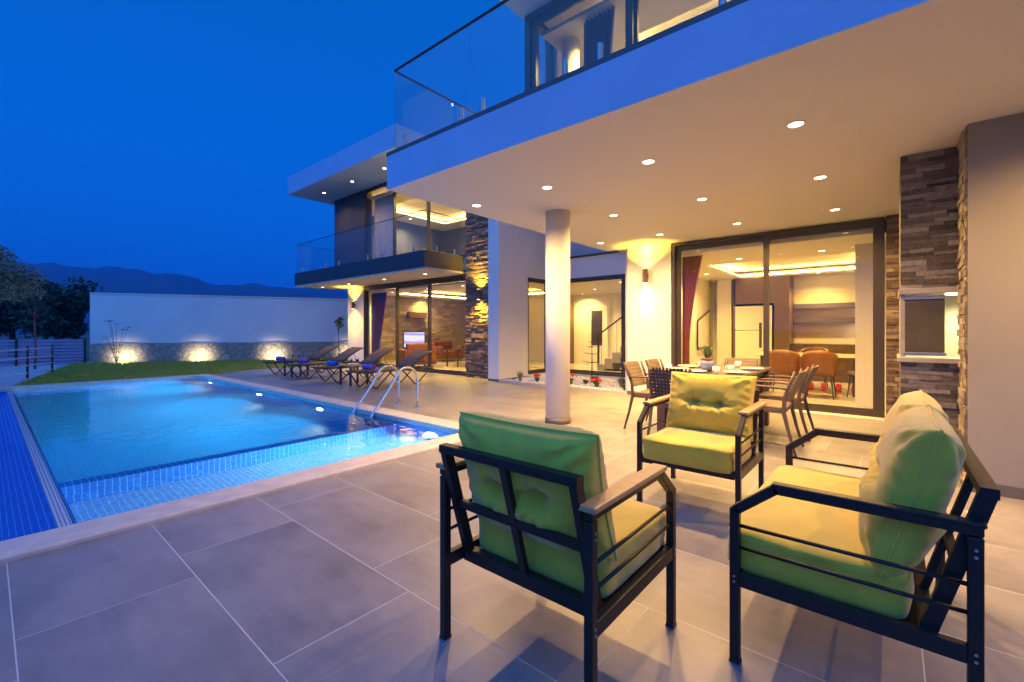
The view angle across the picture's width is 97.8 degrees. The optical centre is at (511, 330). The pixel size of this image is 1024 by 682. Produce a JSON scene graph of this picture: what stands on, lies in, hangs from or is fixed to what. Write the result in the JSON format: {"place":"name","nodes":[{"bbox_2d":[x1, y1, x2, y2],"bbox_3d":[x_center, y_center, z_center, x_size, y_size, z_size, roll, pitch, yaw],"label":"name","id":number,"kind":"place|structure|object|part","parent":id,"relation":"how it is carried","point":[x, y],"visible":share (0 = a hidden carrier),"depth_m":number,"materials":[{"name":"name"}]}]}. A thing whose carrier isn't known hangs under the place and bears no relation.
{"place":"outdoors","nodes":[
{"label":"outdoors","id":0,"kind":"place"},
{"bbox_2d":[0,392,55,540],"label":"pool shell","id":1,"kind":"object","parent":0,"point":[24,509],"visible":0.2,"depth_m":4.05,"materials":[{"name":"blue tile"}]},
{"bbox_2d":[6,390,72,527],"bbox_3d":[-6.641,1.261,6.062,10.270,0.022,0.072,0,0,40],"label":"pool overflow edge","id":2,"kind":"object","parent":1,"relation":"on","point":[59,513],"visible":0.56,"depth_m":3.86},
{"bbox_2d":[0,362,86,386],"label":"path","id":3,"kind":"structure","parent":0,"point":[8,381],"depth_m":13.23,"materials":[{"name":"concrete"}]},
{"bbox_2d":[0,245,46,304],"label":"olive tree","id":4,"kind":"object","parent":3,"relation":"on","point":[21,284],"visible":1,"depth_m":9.78,"materials":[{"name":"green plant"}]},
{"bbox_2d":[0,345,53,377],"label":"garden railing","id":5,"kind":"object","parent":3,"relation":"on","point":[27,357],"visible":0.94,"depth_m":11.53,"materials":[{"name":"metal"}]},
{"bbox_2d":[14,289,55,368],"bbox_3d":[-15.202,-0.071,14.268,0.892,2.585,0.817,0,0,19],"label":"young tree","id":6,"kind":"object","parent":3,"relation":"on","point":[45,298],"visible":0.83,"depth_m":14.30,"materials":[{"name":"green plant"}]},
{"bbox_2d":[0,338,85,365],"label":"slatted fence","id":7,"kind":"object","parent":3,"relation":"on","point":[81,343],"visible":0.82,"depth_m":15.94,"materials":[{"name":"plastic"}]},
{"bbox_2d":[13,357,347,385],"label":"lawn","id":8,"kind":"structure","parent":0,"point":[151,372],"depth_m":13.47,"materials":[{"name":"plant"}]},
{"bbox_2d":[102,320,130,362],"bbox_3d":[-14.322,0.424,16.008,1.214,1.597,0.717,0,0,8],"label":"garden plant","id":9,"kind":"object","parent":8,"relation":"on","point":[116,358],"visible":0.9,"depth_m":16.18,"materials":[{"name":"green plant"}]},
{"bbox_2d":[89,292,347,363],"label":"garden wall","id":10,"kind":"structure","parent":8,"relation":"on","point":[170,327],"depth_m":17.90,"materials":[{"name":"paint"}]},
{"bbox_2d":[334,317,344,354],"bbox_3d":[-6.533,0.341,16.987,0.379,1.760,0.591,0,0,-42],"label":"young palm","id":11,"kind":"object","parent":8,"relation":"on","point":[339,323],"visible":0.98,"depth_m":16.98,"materials":[{"name":"green plant"}]},
{"bbox_2d":[1,260,462,331],"bbox_3d":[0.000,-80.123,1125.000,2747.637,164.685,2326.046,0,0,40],"label":"hills","id":12,"kind":"structure","parent":0,"point":[110,279],"depth_m":756.83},
{"bbox_2d":[12,378,453,523],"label":"water","id":13,"kind":"structure","parent":0,"point":[105,450],"depth_m":5.27,"materials":[{"name":"blue liquid"}]},
{"bbox_2d":[0,332,516,378],"bbox_3d":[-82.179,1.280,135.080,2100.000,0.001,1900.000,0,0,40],"label":"ground","id":14,"kind":"structure","parent":0,"point":[22,336],"depth_m":39.09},
{"bbox_2d":[0,265,74,355],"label":"dense tree","id":15,"kind":"object","parent":14,"relation":"on","point":[5,329],"visible":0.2,"depth_m":18.57,"materials":[{"name":"green plant"}]},
{"bbox_2d":[3,275,103,358],"bbox_3d":[-19.411,-0.595,19.044,2.702,3.636,2.850,0,0,29],"label":"dense tree","id":16,"kind":"object","parent":14,"relation":"on","point":[76,308],"visible":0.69,"depth_m":18.80,"materials":[{"name":"green plant"}]},
{"bbox_2d":[0,0,544,290],"label":"sky","id":17,"kind":"structure","parent":0,"point":[152,136],"materials":[{"name":"blue"}]},
{"bbox_2d":[0,364,1023,681],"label":"pool deck","id":18,"kind":"structure","parent":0,"point":[334,578],"depth_m":2.04,"materials":[{"name":"tile"}]},
{"bbox_2d":[0,374,460,563],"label":"pool coping","id":19,"kind":"object","parent":18,"relation":"on","point":[13,549],"visible":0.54,"depth_m":3.53,"materials":[{"name":"stone"}]},
{"bbox_2d":[283,359,308,376],"bbox_3d":[-5.828,1.005,12.075,0.480,0.430,0.480,0,0,40],"label":"side table","id":20,"kind":"object","parent":18,"relation":"on","point":[291,361],"visible":0.69,"depth_m":12.02,"materials":[{"name":"plastic"}]},
{"bbox_2d":[262,346,337,374],"bbox_3d":[-6.059,0.842,12.885,0.636,0.755,1.914,0,0,40],"label":"sun lounger","id":21,"kind":"object","parent":18,"relation":"on","point":[317,355],"visible":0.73,"depth_m":13.13,"materials":[{"name":"black fabric"}]},
{"bbox_2d":[276,356,285,360],"bbox_3d":[-6.431,0.775,12.446,0.400,0.121,0.129,0,0,40],"label":"rolled towel","id":22,"kind":"object","parent":21,"relation":"on","point":[278,358],"visible":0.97,"depth_m":12.37,"materials":[{"name":"blue fabric"}]},
{"bbox_2d":[284,347,362,378],"bbox_3d":[-4.991,0.842,11.980,0.636,0.755,1.914,0,0,40],"label":"sun lounger","id":23,"kind":"object","parent":18,"relation":"on","point":[341,358],"visible":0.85,"depth_m":12.16,"materials":[{"name":"black fabric"}]},
{"bbox_2d":[298,358,309,363],"bbox_3d":[-5.362,0.775,11.541,0.400,0.121,0.129,0,0,40],"label":"rolled towel","id":24,"kind":"object","parent":23,"relation":"on","point":[303,360],"visible":1,"depth_m":11.46,"materials":[{"name":"blue fabric"}]},
{"bbox_2d":[311,348,394,382],"bbox_3d":[-3.884,0.842,11.043,0.636,0.755,1.914,0,0,40],"label":"sun lounger","id":25,"kind":"object","parent":18,"relation":"on","point":[373,358],"visible":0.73,"depth_m":11.31,"materials":[{"name":"black fabric"}]},
{"bbox_2d":[326,361,338,366],"bbox_3d":[-4.256,0.775,10.604,0.400,0.121,0.129,0,0,40],"label":"rolled towel","id":26,"kind":"object","parent":25,"relation":"on","point":[332,363],"visible":1,"depth_m":10.52,"materials":[{"name":"blue fabric"}]},
{"bbox_2d":[339,364,368,385],"bbox_3d":[-3.600,1.005,10.188,0.480,0.430,0.480,0,0,40],"label":"side table","id":27,"kind":"object","parent":18,"relation":"on","point":[350,367],"visible":0.81,"depth_m":10.16,"materials":[{"name":"plastic"}]},
{"bbox_2d":[352,364,420,416],"bbox_3d":[-1.998,1.386,7.004,0.600,1.669,0.990,0,0,40],"label":"pool ladder","id":28,"kind":"object","parent":18,"relation":"attached to","point":[397,376],"visible":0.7,"depth_m":7.10,"materials":[{"name":"silver metal"}]},
{"bbox_2d":[345,350,433,388],"bbox_3d":[-2.701,0.842,10.042,0.636,0.755,1.914,0,0,40],"label":"sun lounger","id":29,"kind":"object","parent":18,"relation":"on","point":[414,358],"visible":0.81,"depth_m":10.30,"materials":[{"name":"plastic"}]},
{"bbox_2d":[361,364,376,369],"bbox_3d":[-3.073,0.775,9.603,0.400,0.121,0.129,0,0,40],"label":"rolled towel","id":30,"kind":"object","parent":29,"relation":"on","point":[368,366],"visible":1,"depth_m":9.53,"materials":[{"name":"blue fabric"}]},
{"bbox_2d":[436,411,676,681],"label":"armchair","id":31,"kind":"object","parent":18,"relation":"on","point":[561,523],"visible":1,"depth_m":1.58,"materials":[{"name":"fabric"}]},
{"bbox_2d":[499,380,626,393],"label":"kerb","id":32,"kind":"structure","parent":18,"relation":"on","point":[580,388],"depth_m":9.29,"materials":[{"name":"stone"}]},
{"bbox_2d":[623,361,654,428],"bbox_3d":[1.764,0.809,5.608,0.638,0.827,0.511,0,0,40],"label":"dining chair","id":33,"kind":"object","parent":18,"relation":"on","point":[636,376],"visible":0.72,"depth_m":5.67,"materials":[{"name":"brown wood"}]},
{"bbox_2d":[645,359,663,420],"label":"dining chair","id":34,"kind":"object","parent":18,"relation":"on","point":[651,363],"visible":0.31,"depth_m":6.30,"materials":[{"name":"brown wood"}]},
{"bbox_2d":[288,0,1023,499],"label":"villa","id":35,"kind":"object","parent":18,"relation":"on","point":[710,100],"visible":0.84,"depth_m":4.73,"materials":[{"name":"paint"}]},
{"bbox_2d":[297,210,461,271],"bbox_3d":[-4.353,-2.490,13.779,6.994,1.000,1.432,0,0,40],"label":"glass balustrade","id":36,"kind":"object","parent":35,"relation":"on","point":[375,223],"visible":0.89,"depth_m":12.29,"materials":[{"name":"glass"}]},
{"bbox_2d":[372,292,386,362],"bbox_3d":[-4.517,-0.055,15.249,0.906,2.491,0.086,0,0,40],"label":"curtain","id":37,"kind":"object","parent":35,"relation":"hanging from","point":[378,304],"visible":0.82,"depth_m":15.27,"materials":[{"name":"purple fabric"}]},
{"bbox_2d":[375,194,392,258],"bbox_3d":[-4.325,-3.275,15.165,1.205,2.550,0.086,0,0,40],"label":"curtain","id":38,"kind":"object","parent":35,"relation":"hanging from","point":[384,229],"visible":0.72,"depth_m":15.12,"materials":[{"name":"fabric"}]},
{"bbox_2d":[364,276,465,375],"bbox_3d":[-3.066,-0.130,13.759,5.220,2.700,0.160,0,0,40],"label":"sliding door","id":39,"kind":"structure","parent":35,"relation":"in","point":[366,290],"depth_m":13.80,"materials":[{"name":"metal"}]},
{"bbox_2d":[364,182,465,260],"bbox_3d":[-3.051,-3.410,13.746,5.180,2.860,0.160,0,0,40],"label":"window","id":40,"kind":"structure","parent":35,"relation":"in","point":[366,192],"depth_m":14.65,"materials":[{"name":"metal"}]},
{"bbox_2d":[407,311,426,318],"bbox_3d":[-3.796,-0.630,17.888,0.190,0.260,0.900,0,0,40],"label":"air conditioner","id":41,"kind":"object","parent":35,"relation":"attached to","point":[421,315],"visible":1,"depth_m":17.78,"materials":[{"name":"plastic"}]},
{"bbox_2d":[399,343,435,364],"bbox_3d":[-3.196,0.804,15.078,1.110,0.808,0.800,0,0,-30],"label":"indoor sofa","id":42,"kind":"object","parent":35,"relation":"on","point":[410,349],"visible":0.51,"depth_m":14.75,"materials":[{"name":"orange leather"}]},
{"bbox_2d":[432,340,463,361],"bbox_3d":[-2.653,0.804,18.100,0.800,0.808,1.260,0,0,40],"label":"indoor sofa","id":43,"kind":"object","parent":35,"relation":"on","point":[440,347],"visible":0.66,"depth_m":17.96,"materials":[{"name":"orange leather"}]},
{"bbox_2d":[446,348,465,366],"bbox_3d":[-1.667,0.914,15.365,0.600,0.588,1.100,0,0,40],"label":"console table","id":44,"kind":"object","parent":35,"relation":"on","point":[462,349],"visible":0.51,"depth_m":14.92,"materials":[{"name":"wood"}]},
{"bbox_2d":[477,289,481,299],"bbox_3d":[-0.842,-0.930,11.418,0.090,0.263,0.130,0,0,40],"label":"wall lamp","id":45,"kind":"object","parent":35,"relation":"attached to","point":[479,294],"visible":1,"depth_m":11.37,"materials":[{"name":"metal"}]},
{"bbox_2d":[528,277,545,373],"bbox_3d":[0.664,-0.130,12.082,0.160,2.540,1.020,0,0,40],"label":"window","id":46,"kind":"structure","parent":35,"relation":"in","point":[535,280],"depth_m":12.16,"materials":[{"name":"metal"}]},
{"bbox_2d":[538,24,553,85],"bbox_3d":[0.483,-3.410,7.164,0.160,2.860,0.440,0,0,40],"label":"window","id":47,"kind":"structure","parent":35,"relation":"in","point":[549,49],"depth_m":7.27,"materials":[{"name":"metal"}]},
{"bbox_2d":[542,186,551,189],"bbox_3d":[0.386,-1.575,4.914,0.116,0.008,0.116,0,0,40],"label":"downlight","id":48,"kind":"object","parent":35,"relation":"attached to","point":[546,187],"visible":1,"depth_m":4.91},
{"bbox_2d":[394,0,726,144],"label":"glass balustrade","id":49,"kind":"object","parent":35,"relation":"on","point":[564,71],"visible":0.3,"depth_m":4.30,"materials":[{"name":"glass"}]},
{"bbox_2d":[525,0,638,90],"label":"window","id":50,"kind":"structure","parent":35,"relation":"in","point":[552,9],"depth_m":6.68,"materials":[{"name":"metal"}]},
{"bbox_2d":[570,274,624,376],"bbox_3d":[2.388,-0.130,11.395,3.280,2.540,0.160,0,0,40],"label":"window","id":51,"kind":"structure","parent":35,"relation":"in","point":[619,276],"depth_m":11.09,"materials":[{"name":"metal"}]},
{"bbox_2d":[585,305,609,363],"bbox_3d":[3.060,0.160,16.073,1.000,2.120,0.070,0,0,40],"label":"door","id":52,"kind":"structure","parent":35,"relation":"in","point":[597,319],"depth_m":16.05,"materials":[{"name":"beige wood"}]},
{"bbox_2d":[587,307,607,363],"bbox_3d":[3.053,0.190,16.066,0.840,2.040,0.029,0,0,40],"label":"door leaf","id":53,"kind":"structure","parent":52,"relation":"in","point":[592,348],"depth_m":15.98,"materials":[{"name":"paint"}]},
{"bbox_2d":[584,5,614,64],"bbox_3d":[1.253,-3.275,6.433,0.506,2.550,0.086,0,0,40],"label":"curtain","id":54,"kind":"object","parent":35,"relation":"hanging from","point":[599,28],"visible":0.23,"depth_m":6.42,"materials":[{"name":"blue fabric"}]},
{"bbox_2d":[643,268,647,282],"bbox_3d":[2.479,-1.020,8.298,0.090,0.263,0.130,0,0,40],"label":"wall lamp","id":55,"kind":"object","parent":35,"relation":"attached to","point":[645,275],"visible":1,"depth_m":8.24,"materials":[{"name":"metal"}]},
{"bbox_2d":[642,159,654,163],"bbox_3d":[1.272,-1.575,4.164,0.116,0.008,0.116,0,0,40],"label":"downlight","id":56,"kind":"object","parent":35,"relation":"attached to","point":[648,161],"visible":1,"depth_m":4.16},
{"bbox_2d":[682,255,702,364],"bbox_3d":[3.284,-0.085,8.134,0.368,2.551,0.066,0,0,40],"label":"curtain","id":57,"kind":"object","parent":35,"relation":"hanging from","point":[691,265],"visible":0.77,"depth_m":8.17,"materials":[{"name":"fabric"}]},
{"bbox_2d":[697,310,709,348],"bbox_3d":[5.156,-0.055,12.013,0.026,1.050,1.000,0,0,40],"label":"framed panel","id":58,"kind":"object","parent":35,"relation":"attached to","point":[703,330],"visible":0.86,"depth_m":11.95,"materials":[{"name":"plastic"}]},
{"bbox_2d":[733,275,793,379],"bbox_3d":[6.554,-0.075,11.681,1.290,2.590,0.660,0,0,40],"label":"kitchen cabinet","id":59,"kind":"object","parent":35,"relation":"on","point":[747,291],"visible":0.74,"depth_m":11.22,"materials":[{"name":"brown wood"}]},
{"bbox_2d":[735,305,773,374],"bbox_3d":[6.413,0.265,11.754,0.840,1.810,0.670,0,0,40],"label":"fridge","id":60,"kind":"object","parent":59,"relation":"in","point":[748,319],"visible":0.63,"depth_m":11.53,"materials":[{"name":"beige metal"}]},
{"bbox_3d":[6.209,-0.330,11.513,0.840,0.620,0.038,0,0,40],"label":"door","id":61,"kind":"part","parent":60,"relation":"part of","materials":[{"name":"beige metal"}]},
{"bbox_3d":[6.209,0.575,11.513,0.840,1.150,0.038,0,0,40],"label":"door","id":62,"kind":"part","parent":60,"relation":"part of","materials":[{"name":"beige metal"}]},
{"bbox_2d":[672,217,884,417],"bbox_3d":[4.048,-0.175,7.150,2.940,2.790,0.175,0,0,40],"label":"sliding door","id":63,"kind":"structure","parent":35,"relation":"in","point":[878,224],"depth_m":6.66,"materials":[{"name":"metal"}]},
{"bbox_2d":[769,350,799,390],"bbox_3d":[5.161,0.779,8.495,0.543,0.861,0.524,0,0,40],"label":"tub chair","id":64,"kind":"object","parent":35,"relation":"on","point":[784,361],"visible":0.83,"depth_m":8.28,"materials":[{"name":"orange leather"}]},
{"bbox_2d":[787,120,804,127],"bbox_3d":[2.165,-1.575,3.408,0.116,0.008,0.116,0,0,40],"label":"downlight","id":65,"kind":"object","parent":35,"relation":"attached to","point":[795,124],"visible":1,"depth_m":3.41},
{"bbox_2d":[756,352,854,396],"bbox_3d":[5.960,0.840,8.974,1.700,0.760,1.000,0,0,40],"label":"indoor table","id":66,"kind":"object","parent":35,"relation":"on","point":[852,356],"visible":0.24,"depth_m":8.21,"materials":[{"name":"brown wood"}]},
{"bbox_2d":[809,382,813,389],"bbox_3d":[6.153,1.133,9.203,0.110,0.150,0.110,0,0,40],"label":"lantern","id":67,"kind":"object","parent":35,"relation":"on","point":[811,386],"visible":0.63,"depth_m":9.16,"materials":[{"name":"red glass"}]},
{"bbox_2d":[800,347,829,386],"bbox_3d":[6.497,0.779,9.609,0.543,0.861,0.524,0,0,40],"label":"tub chair","id":68,"kind":"object","parent":35,"relation":"on","point":[803,350],"visible":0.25,"depth_m":9.78,"materials":[{"name":"orange leather"}]},
{"bbox_2d":[813,175,826,179],"bbox_3d":[3.166,-1.575,4.591,0.116,0.008,0.116,0,0,40],"label":"downlight","id":69,"kind":"object","parent":35,"relation":"attached to","point":[820,177],"visible":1,"depth_m":4.59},
{"bbox_2d":[802,350,837,399],"bbox_3d":[5.596,0.779,8.127,0.543,0.861,0.524,0,0,40],"label":"tub chair","id":70,"kind":"object","parent":35,"relation":"on","point":[826,362],"visible":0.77,"depth_m":7.90,"materials":[{"name":"orange leather"}]},
{"bbox_2d":[791,290,854,382],"bbox_3d":[7.808,0.120,10.677,1.880,2.200,0.608,0,0,40],"label":"shelving unit","id":71,"kind":"object","parent":35,"relation":"on","point":[838,338],"visible":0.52,"depth_m":10.98,"materials":[{"name":"brown wood"}]},
{"bbox_2d":[793,302,854,308],"bbox_3d":[7.726,-0.620,11.006,1.330,0.120,0.184,0,0,40],"label":"shelf","id":72,"kind":"object","parent":35,"relation":"attached to","point":[826,305],"depth_m":10.95,"materials":[{"name":"wood"}]},
{"bbox_2d":[793,317,854,322],"bbox_3d":[7.726,-0.260,11.006,1.330,0.120,0.184,0,0,40],"label":"wall shelf","id":73,"kind":"object","parent":35,"relation":"attached to","point":[827,320],"depth_m":10.93,"materials":[{"name":"wood"}]},
{"bbox_2d":[821,383,826,390],"bbox_3d":[6.321,1.133,9.061,0.110,0.150,0.110,0,0,40],"label":"lantern","id":74,"kind":"object","parent":35,"relation":"on","point":[823,386],"visible":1,"depth_m":9.02,"materials":[{"name":"red glass"}]},
{"bbox_2d":[835,384,841,391],"bbox_3d":[6.504,1.133,8.906,0.110,0.150,0.110,0,0,40],"label":"lantern","id":75,"kind":"object","parent":35,"relation":"on","point":[838,387],"visible":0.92,"depth_m":8.87,"materials":[{"name":"red glass"}]},
{"bbox_2d":[846,371,854,397],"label":"tub chair","id":76,"kind":"object","parent":35,"relation":"on","point":[851,373],"visible":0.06,"depth_m":8.08,"materials":[{"name":"leather"}]},
{"bbox_2d":[647,367,692,434],"bbox_3d":[1.819,0.805,4.872,0.511,0.837,0.595,0,0,40],"label":"dining chair","id":77,"kind":"object","parent":18,"relation":"on","point":[662,380],"visible":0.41,"depth_m":4.77,"materials":[{"name":"wicker"}]},
{"bbox_2d":[636,371,766,502],"bbox_3d":[1.375,0.775,3.249,0.710,0.890,0.754,0,0,40],"label":"armchair","id":78,"kind":"object","parent":18,"relation":"on","point":[712,421],"visible":0.99,"depth_m":3.20,"materials":[{"name":"fabric"}]},
{"bbox_2d":[655,364,770,431],"bbox_3d":[2.527,0.845,5.539,0.940,0.750,1.520,0,0,40],"label":"dining table","id":79,"kind":"object","parent":18,"relation":"on","point":[661,413],"visible":0.16,"depth_m":5.30,"materials":[{"name":"brown wood"}]},
{"bbox_2d":[672,367,689,369],"bbox_3d":[2.013,0.459,5.411,0.260,0.022,0.260,0,0,40],"label":"plate","id":80,"kind":"object","parent":79,"relation":"on","point":[683,368],"visible":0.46,"depth_m":5.47,"materials":[{"name":"white ceramic"}]},
{"bbox_2d":[678,365,697,367],"bbox_3d":[2.286,0.459,5.795,0.260,0.022,0.260,0,0,40],"label":"plate","id":81,"kind":"object","parent":79,"relation":"on","point":[690,366],"visible":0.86,"depth_m":5.79,"materials":[{"name":"white ceramic"}]},
{"bbox_2d":[683,369,706,372],"bbox_3d":[2.075,0.459,5.082,0.260,0.022,0.260,0,0,40],"label":"plate","id":82,"kind":"object","parent":79,"relation":"on","point":[697,371],"visible":0.65,"depth_m":5.07,"materials":[{"name":"white ceramic"}]},
{"bbox_2d":[700,345,715,371],"bbox_3d":[2.268,0.307,5.191,0.172,0.324,0.171,0,0,-27],"label":"flower pot","id":83,"kind":"object","parent":79,"relation":"on","point":[707,363],"visible":0.97,"depth_m":5.14,"materials":[{"name":"white ceramic"}]},
{"bbox_2d":[712,366,719,372],"bbox_3d":[2.260,0.432,4.952,0.090,0.075,0.080,0,0,35],"label":"cup","id":84,"kind":"object","parent":79,"relation":"on","point":[715,369],"visible":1,"depth_m":4.92,"materials":[{"name":"white ceramic"}]},
{"bbox_2d":[725,365,734,370],"bbox_3d":[2.513,0.432,5.139,0.090,0.075,0.080,0,0,-22],"label":"cup","id":85,"kind":"object","parent":79,"relation":"on","point":[730,367],"visible":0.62,"depth_m":5.11,"materials":[{"name":"white ceramic"}]},
{"bbox_2d":[723,370,748,373],"bbox_3d":[2.465,0.459,4.923,0.260,0.022,0.260,0,0,40],"label":"plate","id":86,"kind":"object","parent":79,"relation":"on","point":[734,372],"visible":1,"depth_m":4.94,"materials":[{"name":"white ceramic"}]},
{"bbox_2d":[735,361,741,366],"bbox_3d":[2.921,0.432,5.780,0.090,0.075,0.080,0,0,35],"label":"cup","id":87,"kind":"object","parent":79,"relation":"on","point":[737,363],"visible":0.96,"depth_m":5.75,"materials":[{"name":"white ceramic"}]},
{"bbox_2d":[740,367,763,369],"bbox_3d":[2.900,0.459,5.406,0.260,0.022,0.260,0,0,40],"label":"plate","id":88,"kind":"object","parent":79,"relation":"on","point":[751,368],"visible":0.99,"depth_m":5.44,"materials":[{"name":"white ceramic"}]},
{"bbox_2d":[723,358,759,389],"bbox_3d":[3.184,0.809,6.315,0.511,0.827,0.638,0,0,40],"label":"dining chair","id":89,"kind":"object","parent":18,"relation":"on","point":[748,362],"visible":0.2,"depth_m":6.51,"materials":[{"name":"brown wood"}]},
{"bbox_2d":[756,368,806,456],"bbox_3d":[2.709,0.809,4.690,0.638,0.827,0.511,0,0,40],"label":"dining chair","id":90,"kind":"object","parent":18,"relation":"on","point":[783,406],"visible":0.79,"depth_m":4.46,"materials":[{"name":"brown wood"}]},
{"bbox_2d":[755,364,818,441],"bbox_3d":[3.235,0.809,5.280,0.638,0.827,0.511,0,0,40],"label":"dining chair","id":91,"kind":"object","parent":18,"relation":"on","point":[799,397],"visible":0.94,"depth_m":5.14,"materials":[{"name":"brown wood"}]},
{"bbox_2d":[727,390,999,681],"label":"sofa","id":92,"kind":"object","parent":18,"relation":"on","point":[852,550],"visible":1,"depth_m":1.44,"materials":[{"name":"fabric"}]},
{"bbox_2d":[897,147,959,427],"bbox_3d":[4.230,-0.177,3.913,1.300,2.795,0.820,0,0,40],"label":"barbecue","id":93,"kind":"object","parent":18,"relation":"on","point":[928,358],"visible":0.39,"depth_m":3.94,"materials":[{"name":"stone"}]},
{"bbox_2d":[903,295,946,355],"bbox_3d":[3.650,-0.045,3.955,0.280,0.530,0.026,0,0,40],"label":"oven door","id":94,"kind":"structure","parent":93,"relation":"in","point":[924,315],"depth_m":3.95,"materials":[{"name":"metal"}]},
{"bbox_2d":[570,304,573,362],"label":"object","id":95,"kind":"object","parent":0,"point":[571,333],"visible":0.14,"depth_m":16.62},
{"bbox_2d":[597,317,620,370],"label":"staircase","id":96,"kind":"structure","parent":0,"point":[614,362],"depth_m":13.58,"materials":[{"name":"grey paint"}]},
{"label":"gravel bed","id":97,"kind":"structure","parent":0,"visible":0},
{"bbox_2d":[517,371,522,380],"bbox_3d":[0.194,1.056,10.487,0.177,0.268,0.268,0,0,7],"label":"agave","id":98,"kind":"object","parent":97,"relation":"on","point":[520,375],"visible":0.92,"depth_m":10.45,"materials":[{"name":"green plant"}]},
{"bbox_2d":[533,373,540,381],"bbox_3d":[0.574,1.085,10.434,0.279,0.210,0.263,0,0,40],"label":"geranium","id":99,"kind":"object","parent":97,"relation":"on","point":[536,375],"visible":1,"depth_m":10.41,"materials":[{"name":"red plant"}]},
{"bbox_2d":[503,374,626,391],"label":"pebbles","id":100,"kind":"object","parent":97,"relation":"on","point":[608,384],"visible":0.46,"depth_m":10.29,"materials":[{"name":"white gravel"}]},
{"bbox_2d":[570,373,576,383],"bbox_3d":[1.311,1.064,9.925,0.295,0.252,0.282,0,0,40],"label":"geranium","id":101,"kind":"object","parent":97,"relation":"on","point":[572,380],"visible":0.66,"depth_m":9.88,"materials":[{"name":"red plant"}]},
{"bbox_2d":[580,341,603,381],"bbox_3d":[1.838,0.710,10.364,0.679,0.980,0.692,0,0,40],"label":"conifer","id":102,"kind":"object","parent":97,"relation":"on","point":[591,372],"visible":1,"depth_m":10.36,"materials":[{"name":"green plant"}]},
{"bbox_2d":[590,377,601,386],"bbox_3d":[1.779,1.082,9.416,0.257,0.216,0.270,0,0,17],"label":"geranium","id":103,"kind":"object","parent":97,"relation":"on","point":[596,383],"visible":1,"depth_m":9.37,"materials":[{"name":"red plant"}]},
{"bbox_2d":[617,377,624,386],"bbox_3d":[2.344,1.072,9.467,0.314,0.236,0.348,0,0,40],"label":"shrub","id":104,"kind":"object","parent":97,"relation":"on","point":[621,382],"visible":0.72,"depth_m":9.44,"materials":[{"name":"green plant"}]},
{"bbox_3d":[-3.725,0.810,17.894,0.310,0.220,1.100,0,0,40],"label":"television stand","id":105,"kind":"object","parent":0,"visible":0},
{"bbox_2d":[403,332,424,347],"bbox_3d":[-3.909,0.350,17.853,0.043,0.620,1.040,0,0,40],"label":"television","id":106,"kind":"object","parent":105,"relation":"on","point":[413,337],"visible":0.76,"depth_m":17.80,"materials":[{"name":"plastic"}]}
]}

